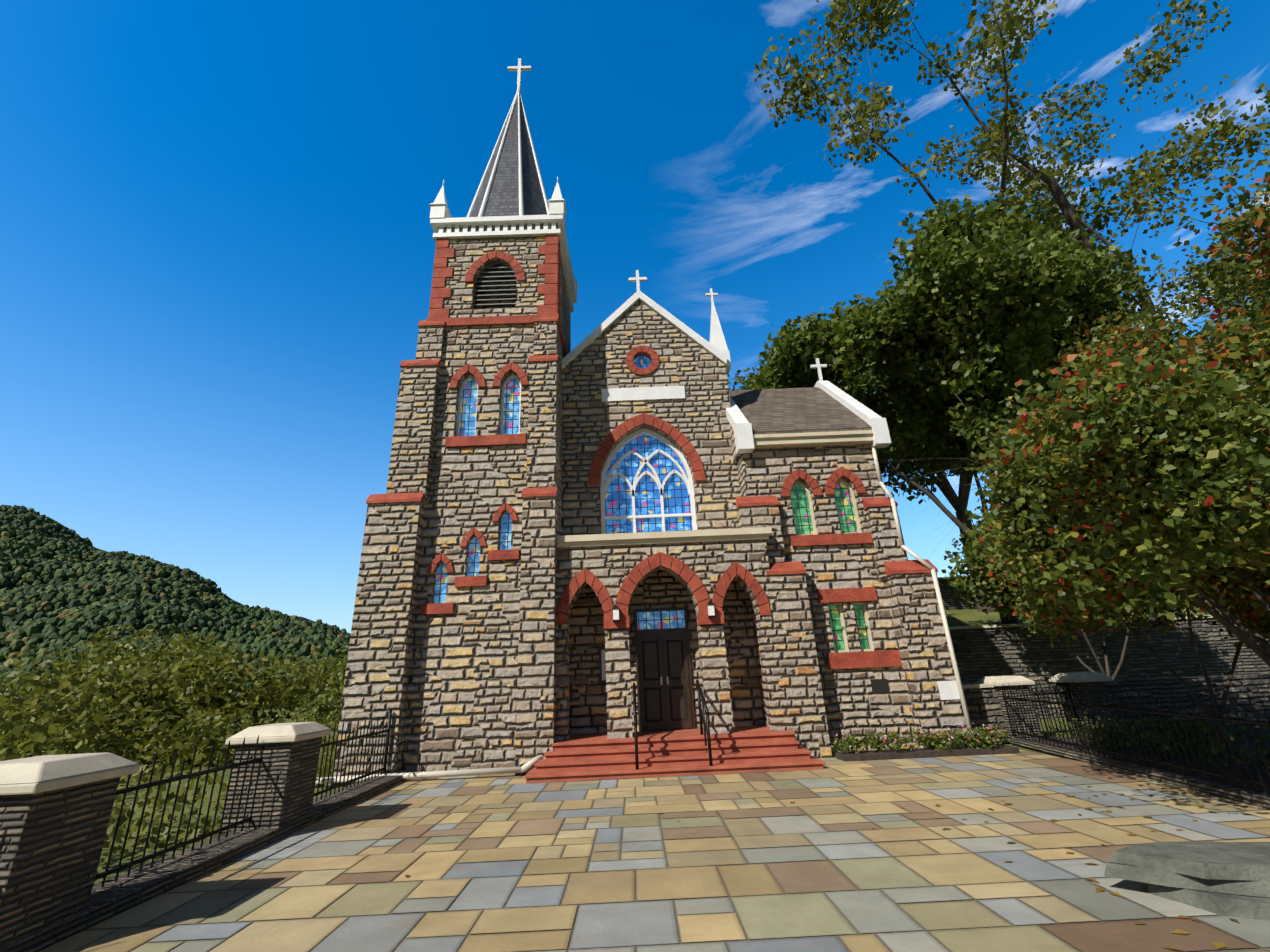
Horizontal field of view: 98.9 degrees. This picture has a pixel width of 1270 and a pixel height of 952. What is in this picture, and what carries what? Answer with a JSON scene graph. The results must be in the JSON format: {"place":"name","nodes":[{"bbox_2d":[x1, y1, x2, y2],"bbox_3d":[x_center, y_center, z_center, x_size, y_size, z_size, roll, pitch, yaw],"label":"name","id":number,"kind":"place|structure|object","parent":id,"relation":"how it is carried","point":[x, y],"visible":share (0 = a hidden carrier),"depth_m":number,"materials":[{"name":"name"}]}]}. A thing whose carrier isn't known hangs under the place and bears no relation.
{"place":"outdoors","nodes":[
{"label":"outdoors","id":0,"kind":"place"},
{"bbox_2d":[0,516,343,675],"bbox_3d":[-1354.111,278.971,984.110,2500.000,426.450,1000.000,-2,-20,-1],"label":"hill","id":1,"kind":"structure","parent":0,"point":[140,619],"depth_m":772.62,"materials":[{"name":"green plant"}]},
{"bbox_2d":[0,505,350,696],"bbox_3d":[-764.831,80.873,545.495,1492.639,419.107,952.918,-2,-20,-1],"label":"hill crowns","id":2,"kind":"object","parent":1,"relation":"on","point":[26,561],"visible":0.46,"depth_m":794.02,"materials":[{"name":"green plant"}]},
{"bbox_2d":[332,58,577,784],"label":"tower","id":3,"kind":"structure","parent":0,"point":[463,676],"depth_m":12.25,"materials":[{"name":"beige stone"}]},
{"bbox_2d":[1,690,1076,883],"bbox_3d":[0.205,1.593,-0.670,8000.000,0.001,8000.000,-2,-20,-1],"label":"ground","id":4,"kind":"structure","parent":0,"point":[115,858],"depth_m":9.08,"materials":[{"name":"green plant"}]},
{"bbox_2d":[0,649,151,711],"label":"bush","id":5,"kind":"object","parent":4,"relation":"on","point":[30,688],"visible":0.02,"depth_m":45.01,"materials":[{"name":"green plant"}]},
{"bbox_2d":[1,623,246,730],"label":"bush","id":6,"kind":"object","parent":4,"relation":"on","point":[191,644],"depth_m":32.13,"materials":[{"name":"green plant"}]},
{"bbox_2d":[0,658,267,785],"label":"bush","id":7,"kind":"object","parent":4,"relation":"on","point":[14,732],"depth_m":13.41,"materials":[{"name":"green plant"}]},
{"bbox_2d":[5,731,328,809],"bbox_3d":[-9.566,6.980,8.474,9.336,5.740,6.799,6,-22,-23],"label":"bush","id":8,"kind":"object","parent":4,"relation":"on","point":[82,749],"visible":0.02,"depth_m":10.05,"materials":[{"name":"green plant"}]},
{"bbox_2d":[2,705,339,881],"bbox_3d":[-13.310,7.552,11.351,18.168,5.004,34.743,-2,-20,-1],"label":"bush","id":9,"kind":"object","parent":4,"relation":"on","point":[144,828],"visible":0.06,"depth_m":7.00,"materials":[{"name":"green plant"}]},
{"bbox_2d":[0,630,342,754],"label":"bushes","id":10,"kind":"object","parent":4,"relation":"on","point":[160,692],"depth_m":21.31,"materials":[{"name":"green plant"}]},
{"bbox_2d":[254,684,337,709],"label":"bush","id":11,"kind":"object","parent":4,"relation":"on","point":[288,703],"visible":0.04,"depth_m":55.52,"materials":[{"name":"green plant"}]},
{"bbox_2d":[259,654,347,711],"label":"bush","id":12,"kind":"object","parent":4,"relation":"on","point":[315,672],"depth_m":44.17,"materials":[{"name":"green plant"}]},
{"bbox_2d":[294,645,348,723],"bbox_3d":[-12.287,16.718,29.358,11.381,14.950,10.685,-2,-20,-1],"label":"bush","id":13,"kind":"object","parent":4,"relation":"on","point":[337,663],"depth_m":28.36,"materials":[{"name":"green plant"}]},
{"bbox_2d":[937,499,1193,680],"bbox_3d":[12.117,3.638,14.577,6.458,6.115,6.880,-2,-20,-1],"label":"shrub","id":14,"kind":"object","parent":4,"relation":"on","point":[969,549],"depth_m":15.95,"materials":[{"name":"green plant"}]},
{"bbox_2d":[938,575,1269,742],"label":"retaining walls","id":15,"kind":"structure","parent":4,"relation":"on","point":[980,653],"depth_m":15.97,"materials":[{"name":"stone"}]},
{"bbox_2d":[949,615,1212,688],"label":"wall caps","id":16,"kind":"object","parent":15,"relation":"on","point":[978,685],"depth_m":16.30,"materials":[{"name":"stone"}]},
{"bbox_2d":[976,528,1269,761],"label":"dogwood","id":17,"kind":"object","parent":4,"relation":"on","point":[1058,618],"depth_m":8.68,"materials":[{"name":"green plant"}]},
{"bbox_2d":[1028,727,1269,794],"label":"garden bed","id":18,"kind":"object","parent":4,"relation":"on","point":[1253,769],"depth_m":8.49,"materials":[{"name":"green plant"}]},
{"bbox_2d":[1047,709,1269,773],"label":"hedge","id":19,"kind":"object","parent":18,"relation":"on","point":[1215,740],"visible":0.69,"depth_m":9.46,"materials":[{"name":"green plant"}]},
{"bbox_2d":[0,0,1269,632],"label":"sky","id":20,"kind":"structure","parent":0,"point":[217,243],"materials":[{"name":"blue"}]},
{"bbox_2d":[562,270,763,734],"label":"facade","id":21,"kind":"structure","parent":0,"point":[637,363],"depth_m":14.00,"materials":[{"name":"beige stone"}]},
{"bbox_2d":[71,754,1269,951],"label":"plaza base","id":22,"kind":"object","parent":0,"point":[746,939],"visible":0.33,"depth_m":5.09,"materials":[{"name":"stone"}]},
{"bbox_2d":[38,749,1269,951],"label":"plaza tiles","id":23,"kind":"object","parent":22,"relation":"on","point":[772,913],"visible":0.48,"depth_m":4.99,"materials":[{"name":"beige stone"}]},
{"bbox_2d":[0,672,1121,951],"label":"pillars","id":24,"kind":"structure","parent":23,"relation":"on","point":[54,814],"depth_m":4.52,"materials":[{"name":"stone"}]},
{"bbox_2d":[95,679,1269,886],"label":"fences","id":25,"kind":"object","parent":24,"relation":"attached to","point":[131,863],"visible":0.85,"depth_m":7.01,"materials":[{"name":"black metal"}]},
{"bbox_2d":[524,725,824,782],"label":"steps","id":26,"kind":"structure","parent":23,"relation":"on","point":[661,753],"depth_m":9.97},
{"bbox_2d":[556,527,787,740],"bbox_3d":[0.705,3.391,11.958,4.820,4.120,1.340,-2,-20,-1],"label":"porch","id":27,"kind":"object","parent":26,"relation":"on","point":[703,567],"visible":0.94,"depth_m":11.72,"materials":[{"name":"stone"}]},
{"bbox_2d":[612,601,714,621],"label":"wall lanterns","id":28,"kind":"object","parent":27,"relation":"attached to","point":[710,605],"visible":0.96,"depth_m":11.37,"materials":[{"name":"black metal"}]},
{"bbox_2d":[633,680,712,769],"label":"handrails","id":29,"kind":"object","parent":26,"relation":"on","point":[702,716],"visible":0.98,"depth_m":9.93,"materials":[{"name":"black metal"}]},
{"bbox_2d":[405,776,1237,950],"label":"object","id":30,"kind":"object","parent":23,"relation":"on","point":[1218,945],"visible":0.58,"depth_m":4.49,"materials":[{"name":"brown plant"}]},
{"bbox_2d":[835,744,1019,761],"bbox_3d":[5.548,5.384,10.640,3.300,0.096,1.050,-2,-20,-1],"label":"kerb","id":31,"kind":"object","parent":23,"relation":"on","point":[910,754],"visible":0.75,"depth_m":10.16,"materials":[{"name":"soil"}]},
{"bbox_2d":[830,722,1011,753],"bbox_3d":[5.518,5.067,10.482,3.427,0.497,0.745,-2,-20,-1],"label":"bed","id":32,"kind":"object","parent":31,"relation":"in","point":[939,743],"depth_m":10.40,"materials":[{"name":"green plant"}]},
{"bbox_2d":[1009,737,1269,808],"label":"garden kerb","id":33,"kind":"structure","parent":23,"relation":"on","point":[1251,797],"depth_m":7.51,"materials":[{"name":"stone"}]},
{"bbox_2d":[1104,842,1269,920],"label":"stone slab","id":34,"kind":"structure","parent":23,"relation":"on","point":[1230,879],"depth_m":3.89,"materials":[{"name":"grey stone"}]},
{"bbox_2d":[738,293,878,389],"bbox_3d":[13.120,-1.480,37.344,7.928,19.213,14.687,9,-23,-29],"label":"tree","id":35,"kind":"object","parent":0,"point":[858,297],"depth_m":34.64,"materials":[{"name":"green plant"}]},
{"bbox_2d":[705,288,972,757],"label":"wing","id":36,"kind":"structure","parent":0,"point":[898,676],"depth_m":12.17,"materials":[{"name":"beige stone"}]},
{"bbox_2d":[315,442,975,783],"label":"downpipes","id":37,"kind":"object","parent":36,"relation":"attached to","point":[480,771],"visible":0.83,"depth_m":10.80,"materials":[{"name":"beige metal"}]},
{"bbox_2d":[853,182,1121,386],"bbox_3d":[22.302,-4.569,35.651,8.443,24.070,21.123,10,-24,-32],"label":"tree","id":38,"kind":"object","parent":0,"point":[1080,209],"depth_m":30.86,"materials":[{"name":"green plant"}]},
{"bbox_2d":[754,0,1237,599],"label":"tree","id":39,"kind":"object","parent":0,"point":[992,154],"depth_m":25.51,"materials":[{"name":"green plant"}]},
{"bbox_2d":[880,203,1146,337],"bbox_3d":[21.084,-3.983,29.257,11.888,19.901,13.132,-2,-20,-1],"label":"tree","id":40,"kind":"object","parent":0,"point":[1125,266],"depth_m":25.54,"materials":[{"name":"green plant"}]},
{"bbox_2d":[945,600,1239,737],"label":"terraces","id":41,"kind":"object","parent":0,"point":[965,617],"depth_m":18.83,"materials":[{"name":"green plant"}]},
{"bbox_2d":[727,219,1107,623],"bbox_3d":[10.632,-0.810,20.598,13.778,13.512,14.304,-2,-20,-1],"label":"tree","id":42,"kind":"object","parent":41,"relation":"on","point":[953,303],"depth_m":18.15,"materials":[{"name":"green plant"}]},
{"bbox_2d":[854,194,1162,612],"bbox_3d":[16.183,-2.337,23.975,12.071,17.415,13.539,-2,-20,-1],"label":"tree","id":43,"kind":"object","parent":41,"relation":"on","point":[1107,296],"depth_m":21.30,"materials":[{"name":"green plant"}]},
{"bbox_2d":[896,304,1160,475],"bbox_3d":[17.759,-0.616,23.782,10.867,13.918,11.493,-2,-20,-1],"label":"tree","id":44,"kind":"object","parent":41,"relation":"on","point":[1092,321],"depth_m":21.38,"materials":[{"name":"green plant"}]},
{"bbox_2d":[833,160,1269,666],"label":"dogwood","id":45,"kind":"object","parent":41,"relation":"on","point":[1203,400],"depth_m":5.67,"materials":[{"name":"green plant"}]},
{"bbox_2d":[972,75,1269,363],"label":"tree","id":46,"kind":"object","parent":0,"point":[1227,127],"depth_m":26.32,"materials":[{"name":"green plant"}]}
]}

